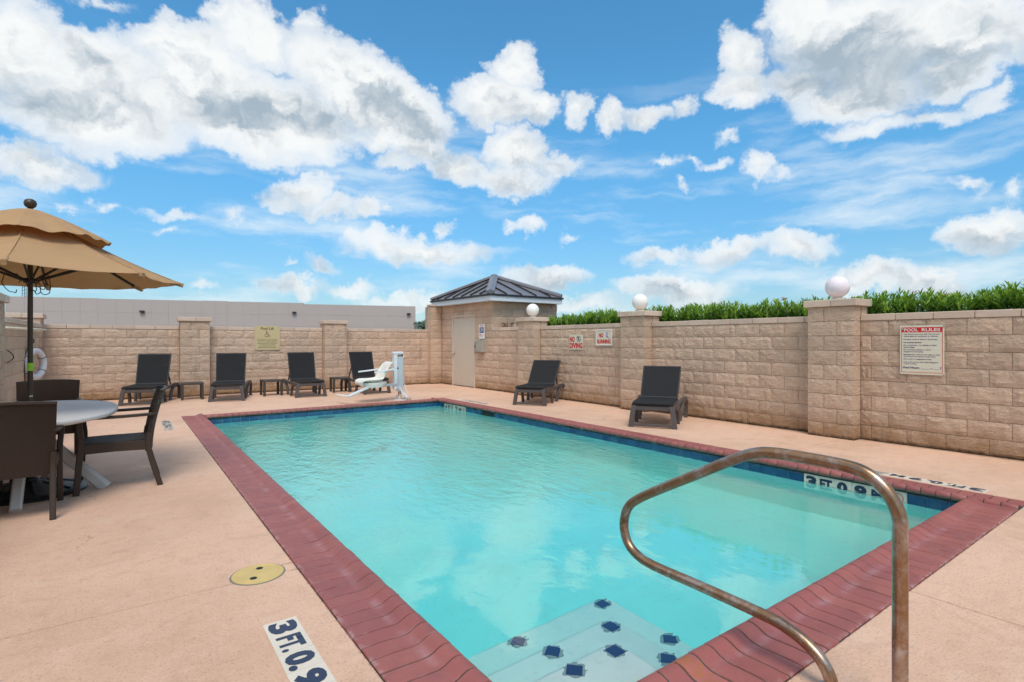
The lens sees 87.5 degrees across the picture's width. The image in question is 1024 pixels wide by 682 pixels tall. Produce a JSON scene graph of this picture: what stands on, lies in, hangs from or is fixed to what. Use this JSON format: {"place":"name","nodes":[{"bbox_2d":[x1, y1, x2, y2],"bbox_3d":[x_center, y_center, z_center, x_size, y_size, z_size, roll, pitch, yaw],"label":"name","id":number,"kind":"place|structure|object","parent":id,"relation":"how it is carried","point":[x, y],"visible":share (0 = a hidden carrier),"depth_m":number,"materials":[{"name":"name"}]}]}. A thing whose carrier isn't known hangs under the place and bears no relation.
{"place":"outdoors","nodes":[
{"label":"outdoors","id":0,"kind":"place"},
{"bbox_2d":[0,383,1023,681],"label":"deck","id":1,"kind":"structure","parent":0,"point":[128,571],"depth_m":3.05,"materials":[{"name":"concrete"}]},
{"bbox_2d":[0,292,9,402],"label":"block pillar","id":2,"kind":"structure","parent":1,"relation":"on","point":[4,298],"depth_m":6.64,"materials":[{"name":"stone"}]},
{"bbox_2d":[0,479,12,491],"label":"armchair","id":3,"kind":"object","parent":1,"relation":"on","point":[2,486],"visible":0.04,"depth_m":4.54,"materials":[{"name":"wicker"}]},
{"bbox_2d":[3,317,42,401],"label":"block wall","id":4,"kind":"structure","parent":1,"relation":"on","point":[16,344],"depth_m":8.67,"materials":[{"name":"stone"}]},
{"bbox_2d":[5,326,46,332],"bbox_3d":[-8.321,-0.205,9.158,0.143,0.088,4.600,0,0,-36],"label":"reach pole","id":5,"kind":"object","parent":4,"relation":"attached to","point":[22,328],"visible":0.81,"depth_m":8.38,"materials":[{"name":"plastic"}]},
{"bbox_2d":[23,339,46,380],"bbox_3d":[-8.622,0.451,9.668,0.141,0.982,0.600,0,0,-12],"label":"life ring","id":6,"kind":"object","parent":4,"relation":"hanging from","point":[42,367],"visible":0.52,"depth_m":9.75,"materials":[{"name":"plastic"}]},
{"bbox_2d":[5,313,46,348],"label":"block pillar","id":7,"kind":"structure","parent":1,"relation":"on","point":[38,318],"depth_m":11.16,"materials":[{"name":"stone"}]},
{"bbox_2d":[0,401,64,519],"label":"armchair","id":8,"kind":"object","parent":1,"relation":"on","point":[28,429],"visible":0.91,"depth_m":3.99,"materials":[{"name":"wicker"}]},
{"bbox_2d":[0,476,87,505],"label":"umbrella base","id":9,"kind":"object","parent":1,"relation":"on","point":[36,489],"visible":0.55,"depth_m":4.63,"materials":[{"name":"black rubber"}]},
{"bbox_2d":[0,198,183,400],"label":"patio umbrella","id":10,"kind":"object","parent":9,"relation":"in","point":[40,249],"visible":1,"depth_m":4.64,"materials":[{"name":"beige fabric"}]},
{"bbox_2d":[14,379,81,454],"bbox_3d":[-5.127,0.899,5.897,0.607,0.914,0.706,0,0,-38],"label":"armchair","id":11,"kind":"object","parent":1,"relation":"on","point":[54,389],"visible":0.22,"depth_m":6.12,"materials":[{"name":"wicker"}]},
{"bbox_2d":[9,400,117,512],"bbox_3d":[-4.311,1.002,4.742,1.320,0.759,1.970,0,0,-36],"label":"patio table","id":12,"kind":"object","parent":1,"relation":"on","point":[70,412],"visible":0.42,"depth_m":4.81,"materials":[{"name":"plastic"}]},
{"bbox_2d":[42,324,178,400],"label":"block wall","id":13,"kind":"structure","parent":1,"relation":"on","point":[99,362],"depth_m":12.15,"materials":[{"name":"stone"}]},
{"bbox_2d":[72,385,166,496],"bbox_3d":[-3.684,0.899,5.061,0.706,0.914,0.607,0,0,-36],"label":"armchair","id":14,"kind":"object","parent":1,"relation":"on","point":[86,445],"visible":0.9,"depth_m":4.95,"materials":[{"name":"wicker"}]},
{"bbox_2d":[118,354,179,405],"bbox_3d":[-8.029,0.823,11.857,0.868,1.069,1.444,0,0,-19],"label":"sun lounger","id":15,"kind":"object","parent":1,"relation":"on","point":[152,372],"visible":0.92,"depth_m":12.05,"materials":[{"name":"black fabric"}]},
{"bbox_2d":[180,381,203,399],"bbox_3d":[-7.444,1.155,12.440,0.450,0.390,0.450,0,0,-33],"label":"side table","id":16,"kind":"object","parent":1,"relation":"on","point":[200,383],"visible":1,"depth_m":12.35,"materials":[{"name":"plastic"}]},
{"bbox_2d":[176,317,211,396],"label":"block pillar","id":17,"kind":"structure","parent":1,"relation":"on","point":[194,349],"depth_m":13.02,"materials":[{"name":"stone"}]},
{"bbox_2d":[208,353,251,401],"bbox_3d":[-6.639,0.823,12.587,0.868,1.069,1.444,0,0,-23],"label":"sun lounger","id":18,"kind":"object","parent":1,"relation":"on","point":[230,368],"visible":1,"depth_m":12.75,"materials":[{"name":"black fabric"}]},
{"bbox_2d":[229,563,285,585],"bbox_3d":[-1.471,1.346,3.097,0.296,0.009,0.296,0,0,-36],"label":"skimmer lid","id":19,"kind":"object","parent":1,"relation":"on","point":[257,574],"visible":1,"depth_m":3.07,"materials":[{"name":"plastic"}]},
{"bbox_2d":[209,327,321,394],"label":"block wall","id":20,"kind":"structure","parent":1,"relation":"on","point":[266,364],"depth_m":14.12,"materials":[{"name":"stone"}]},
{"bbox_2d":[255,326,279,349],"bbox_3d":[-6.468,-0.080,14.142,0.625,0.635,0.010,0,0,-36],"label":"pool lift sign","id":21,"kind":"object","parent":20,"relation":"attached to","point":[267,337],"visible":1,"depth_m":14.14,"materials":[{"name":"beige plastic"}]},
{"bbox_2d":[260,379,282,395],"bbox_3d":[-5.995,1.155,13.320,0.450,0.390,0.450,0,0,-36],"label":"side table","id":22,"kind":"object","parent":1,"relation":"on","point":[264,381],"visible":1,"depth_m":13.26,"materials":[{"name":"plastic"}]},
{"bbox_2d":[282,352,326,397],"bbox_3d":[-5.222,0.823,13.440,0.868,1.069,1.444,0,0,-34],"label":"sun lounger","id":23,"kind":"object","parent":1,"relation":"on","point":[301,365],"visible":0.94,"depth_m":13.54,"materials":[{"name":"black fabric"}]},
{"bbox_2d":[318,320,348,388],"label":"block pillar","id":24,"kind":"structure","parent":1,"relation":"on","point":[334,348],"depth_m":15.02,"materials":[{"name":"stone"}]},
{"bbox_2d":[329,376,350,392],"bbox_3d":[-4.577,1.155,14.227,0.450,0.390,0.450,0,0,-30],"label":"side table","id":25,"kind":"object","parent":1,"relation":"on","point":[344,377],"visible":1,"depth_m":14.13,"materials":[{"name":"plastic"}]},
{"bbox_2d":[340,351,390,394],"bbox_3d":[-3.880,0.823,14.216,0.868,1.069,1.444,0,0,-39],"label":"sun lounger","id":26,"kind":"object","parent":1,"relation":"on","point":[360,361],"visible":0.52,"depth_m":14.36,"materials":[{"name":"black fabric"}]},
{"bbox_2d":[335,352,410,400],"bbox_3d":[-3.031,0.797,11.884,1.654,1.105,0.524,0,0,-36],"label":"pool lift","id":27,"kind":"object","parent":1,"relation":"on","point":[396,384],"visible":1,"depth_m":12.11,"materials":[{"name":"white plastic"}]},
{"bbox_2d":[346,328,427,387],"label":"block wall","id":28,"kind":"structure","parent":1,"relation":"on","point":[381,345],"depth_m":16.28,"materials":[{"name":"stone"}]},
{"bbox_2d":[425,304,441,383],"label":"block pillar","id":29,"kind":"structure","parent":1,"relation":"on","point":[433,318],"depth_m":16.89,"materials":[{"name":"stone"}]},
{"bbox_2d":[492,327,518,392],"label":"block wall","id":30,"kind":"structure","parent":1,"relation":"on","point":[505,362],"depth_m":14.18,"materials":[{"name":"stone"}]},
{"bbox_2d":[516,317,548,396],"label":"block pillar","id":31,"kind":"structure","parent":1,"relation":"on","point":[529,337],"depth_m":13.08,"materials":[{"name":"stone"}]},
{"bbox_2d":[526,304,538,316],"bbox_3d":[0.514,-0.753,13.278,0.314,0.348,0.314,0,0,-36],"label":"globe lamp","id":32,"kind":"object","parent":31,"relation":"on","point":[532,310],"visible":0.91,"depth_m":13.17,"materials":[{"name":"white glass"}]},
{"bbox_2d":[513,360,564,405],"bbox_3d":[0.605,0.900,11.849,0.868,0.914,1.444,0,0,20],"label":"sun lounger","id":33,"kind":"object","parent":1,"relation":"on","point":[543,376],"visible":0.99,"depth_m":12.00,"materials":[{"name":"black fabric"}]},
{"bbox_2d":[540,323,620,406],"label":"block wall","id":34,"kind":"structure","parent":1,"relation":"on","point":[590,372],"depth_m":11.70,"materials":[{"name":"stone"}]},
{"bbox_2d":[569,335,582,349],"bbox_3d":[1.432,0.025,11.936,0.008,0.330,0.455,0,0,-36],"label":"no diving sign","id":35,"kind":"object","parent":34,"relation":"attached to","point":[575,342],"visible":1,"depth_m":11.92,"materials":[{"name":"white plastic"}]},
{"bbox_2d":[596,329,611,344],"bbox_3d":[1.932,-0.075,11.237,0.020,0.336,0.470,0,0,-36],"label":"no running sign","id":36,"kind":"object","parent":34,"relation":"attached to","point":[603,336],"visible":1,"depth_m":11.23,"materials":[{"name":"white plastic"}]},
{"bbox_2d":[182,397,1023,681],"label":"swimming pool","id":37,"kind":"structure","parent":1,"relation":"in","point":[393,635],"depth_m":3.09,"materials":[{"name":"brick"}]},
{"bbox_2d":[213,406,945,681],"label":"water","id":38,"kind":"structure","parent":37,"relation":"in","point":[492,549],"depth_m":4.21,"materials":[{"name":"teal liquid"}]},
{"bbox_2d":[618,310,661,411],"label":"block pillar","id":39,"kind":"structure","parent":1,"relation":"on","point":[636,341],"depth_m":10.34,"materials":[{"name":"stone"}]},
{"bbox_2d":[632,294,647,310],"bbox_3d":[2.518,-0.753,10.519,0.314,0.348,0.314,0,0,-36],"label":"globe lamp","id":40,"kind":"object","parent":39,"relation":"on","point":[639,302],"visible":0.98,"depth_m":10.41,"materials":[{"name":"white glass"}]},
{"bbox_2d":[628,366,687,429],"bbox_3d":[2.442,0.900,8.944,0.868,0.914,1.444,0,0,22],"label":"sun lounger","id":41,"kind":"object","parent":1,"relation":"on","point":[660,385],"visible":1,"depth_m":9.09,"materials":[{"name":"black fabric"}]},
{"bbox_2d":[652,316,808,431],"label":"block wall","id":42,"kind":"structure","parent":1,"relation":"on","point":[752,371],"depth_m":8.76,"materials":[{"name":"stone"}]},
{"bbox_2d":[619,447,908,681],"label":"pool grab rail","id":43,"kind":"object","parent":1,"relation":"on","point":[882,486],"visible":1,"depth_m":2.10,"materials":[{"name":"metal"}]},
{"bbox_2d":[803,298,871,440],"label":"block pillar","id":44,"kind":"structure","parent":1,"relation":"on","point":[834,368],"depth_m":7.43,"materials":[{"name":"stone"}]},
{"bbox_2d":[825,276,849,299],"bbox_3d":[4.631,-0.753,7.611,0.314,0.348,0.314,0,0,-36],"label":"globe lamp","id":45,"kind":"object","parent":44,"relation":"on","point":[837,287],"visible":0.93,"depth_m":7.51,"materials":[{"name":"white glass"}]},
{"bbox_2d":[861,309,1023,460],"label":"block wall","id":46,"kind":"structure","parent":1,"relation":"on","point":[971,401],"depth_m":6.52,"materials":[{"name":"stone"}]},
{"bbox_2d":[899,325,944,375],"bbox_3d":[5.182,0.117,6.769,0.014,0.632,0.492,0,0,-36],"label":"rules sign","id":47,"kind":"object","parent":46,"relation":"attached to","point":[921,349],"visible":1,"depth_m":6.76,"materials":[{"name":"white plastic"}]},
{"bbox_2d":[0,0,1023,327],"label":"sky","id":48,"kind":"structure","parent":0,"point":[596,154],"materials":[{"name":"blue"}]},
{"label":"ground","id":49,"kind":"structure","parent":0,"visible":0},
{"bbox_2d":[5,296,414,328],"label":"warehouse","id":50,"kind":"structure","parent":49,"relation":"on","point":[78,311],"depth_m":93.06,"materials":[{"name":"grey concrete"}]},
{"bbox_2d":[413,320,424,328],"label":"distant tree","id":51,"kind":"object","parent":49,"relation":"on","point":[422,325],"visible":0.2,"depth_m":59.34,"materials":[{"name":"green plant"}]},
{"bbox_2d":[430,274,563,389],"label":"pump house","id":52,"kind":"structure","parent":49,"relation":"on","point":[493,301],"depth_m":15.64,"materials":[{"name":"stone"}]},
{"bbox_2d":[452,317,473,386],"bbox_3d":[-1.449,0.306,15.940,0.116,2.063,1.215,0,0,-36],"label":"door","id":53,"kind":"structure","parent":52,"relation":"in","point":[463,352],"depth_m":15.92,"materials":[{"name":"paint"}]},
{"bbox_2d":[476,340,484,351],"bbox_3d":[-0.893,0.150,15.061,0.130,0.330,0.300,0,0,-36],"label":"phone box","id":54,"kind":"object","parent":52,"relation":"attached to","point":[480,345],"visible":1,"depth_m":14.97,"materials":[{"name":"metal"}]},
{"bbox_2d":[479,324,484,338],"bbox_3d":[-0.852,-0.270,15.079,0.008,0.420,0.300,0,0,-36],"label":"emergency sign","id":55,"kind":"object","parent":52,"relation":"attached to","point":[481,331],"visible":1,"depth_m":15.06,"materials":[{"name":"white plastic"}]},
{"bbox_2d":[547,314,566,325],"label":"oleander bush","id":56,"kind":"object","parent":49,"relation":"on","point":[554,321],"visible":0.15,"depth_m":13.14,"materials":[{"name":"green plant"}]},
{"bbox_2d":[558,313,585,324],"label":"oleander bush","id":57,"kind":"object","parent":49,"relation":"on","point":[572,319],"visible":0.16,"depth_m":12.73,"materials":[{"name":"green plant"}]},
{"bbox_2d":[579,308,614,324],"bbox_3d":[1.978,0.290,12.390,1.026,2.124,0.997,0,0,-41],"label":"oleander bush","id":58,"kind":"object","parent":49,"relation":"on","point":[590,317],"visible":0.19,"depth_m":12.06,"materials":[{"name":"green plant"}]},
{"bbox_2d":[600,308,624,323],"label":"oleander bush","id":59,"kind":"object","parent":49,"relation":"on","point":[612,317],"visible":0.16,"depth_m":11.62,"materials":[{"name":"green plant"}]},
{"bbox_2d":[651,301,702,321],"bbox_3d":[3.207,0.285,10.577,0.997,2.133,1.026,0,0,-1],"label":"oleander bush","id":60,"kind":"object","parent":49,"relation":"on","point":[668,314],"visible":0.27,"depth_m":10.39,"materials":[{"name":"green plant"}]},
{"bbox_2d":[683,300,731,320],"bbox_3d":[3.630,0.289,9.948,0.997,2.126,1.026,0,0,29],"label":"oleander bush","id":61,"kind":"object","parent":49,"relation":"on","point":[710,312],"visible":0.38,"depth_m":9.71,"materials":[{"name":"green plant"}]},
{"bbox_2d":[717,300,772,319],"bbox_3d":[4.122,0.312,9.439,1.024,2.080,0.972,0,0,38],"label":"oleander bush","id":62,"kind":"object","parent":49,"relation":"on","point":[745,312],"visible":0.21,"depth_m":9.23,"materials":[{"name":"green plant"}]},
{"bbox_2d":[752,298,804,317],"bbox_3d":[4.531,0.297,8.896,1.044,2.111,1.005,0,0,-7],"label":"oleander bush","id":63,"kind":"object","parent":49,"relation":"on","point":[787,310],"visible":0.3,"depth_m":8.70,"materials":[{"name":"green plant"}]},
{"bbox_2d":[796,295,851,316],"bbox_3d":[4.895,0.313,8.219,1.026,2.078,0.997,0,0,27],"label":"oleander bush","id":64,"kind":"object","parent":49,"relation":"on","point":[805,312],"visible":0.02,"depth_m":8.22,"materials":[{"name":"green plant"}]},
{"bbox_2d":[852,287,920,313],"bbox_3d":[5.376,0.298,7.614,1.026,2.109,0.997,0,0,-15],"label":"oleander bush","id":65,"kind":"object","parent":49,"relation":"on","point":[898,303],"visible":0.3,"depth_m":7.40,"materials":[{"name":"green plant"}]},
{"bbox_2d":[909,286,995,312],"bbox_3d":[5.850,0.302,7.116,0.972,2.100,1.024,0,0,18],"label":"oleander bush","id":66,"kind":"object","parent":49,"relation":"on","point":[930,301],"visible":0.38,"depth_m":6.95,"materials":[{"name":"green plant"}]},
{"bbox_2d":[976,279,1023,309],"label":"oleander bush","id":67,"kind":"object","parent":49,"relation":"on","point":[1010,297],"visible":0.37,"depth_m":6.40,"materials":[{"name":"green plant"}]}
]}

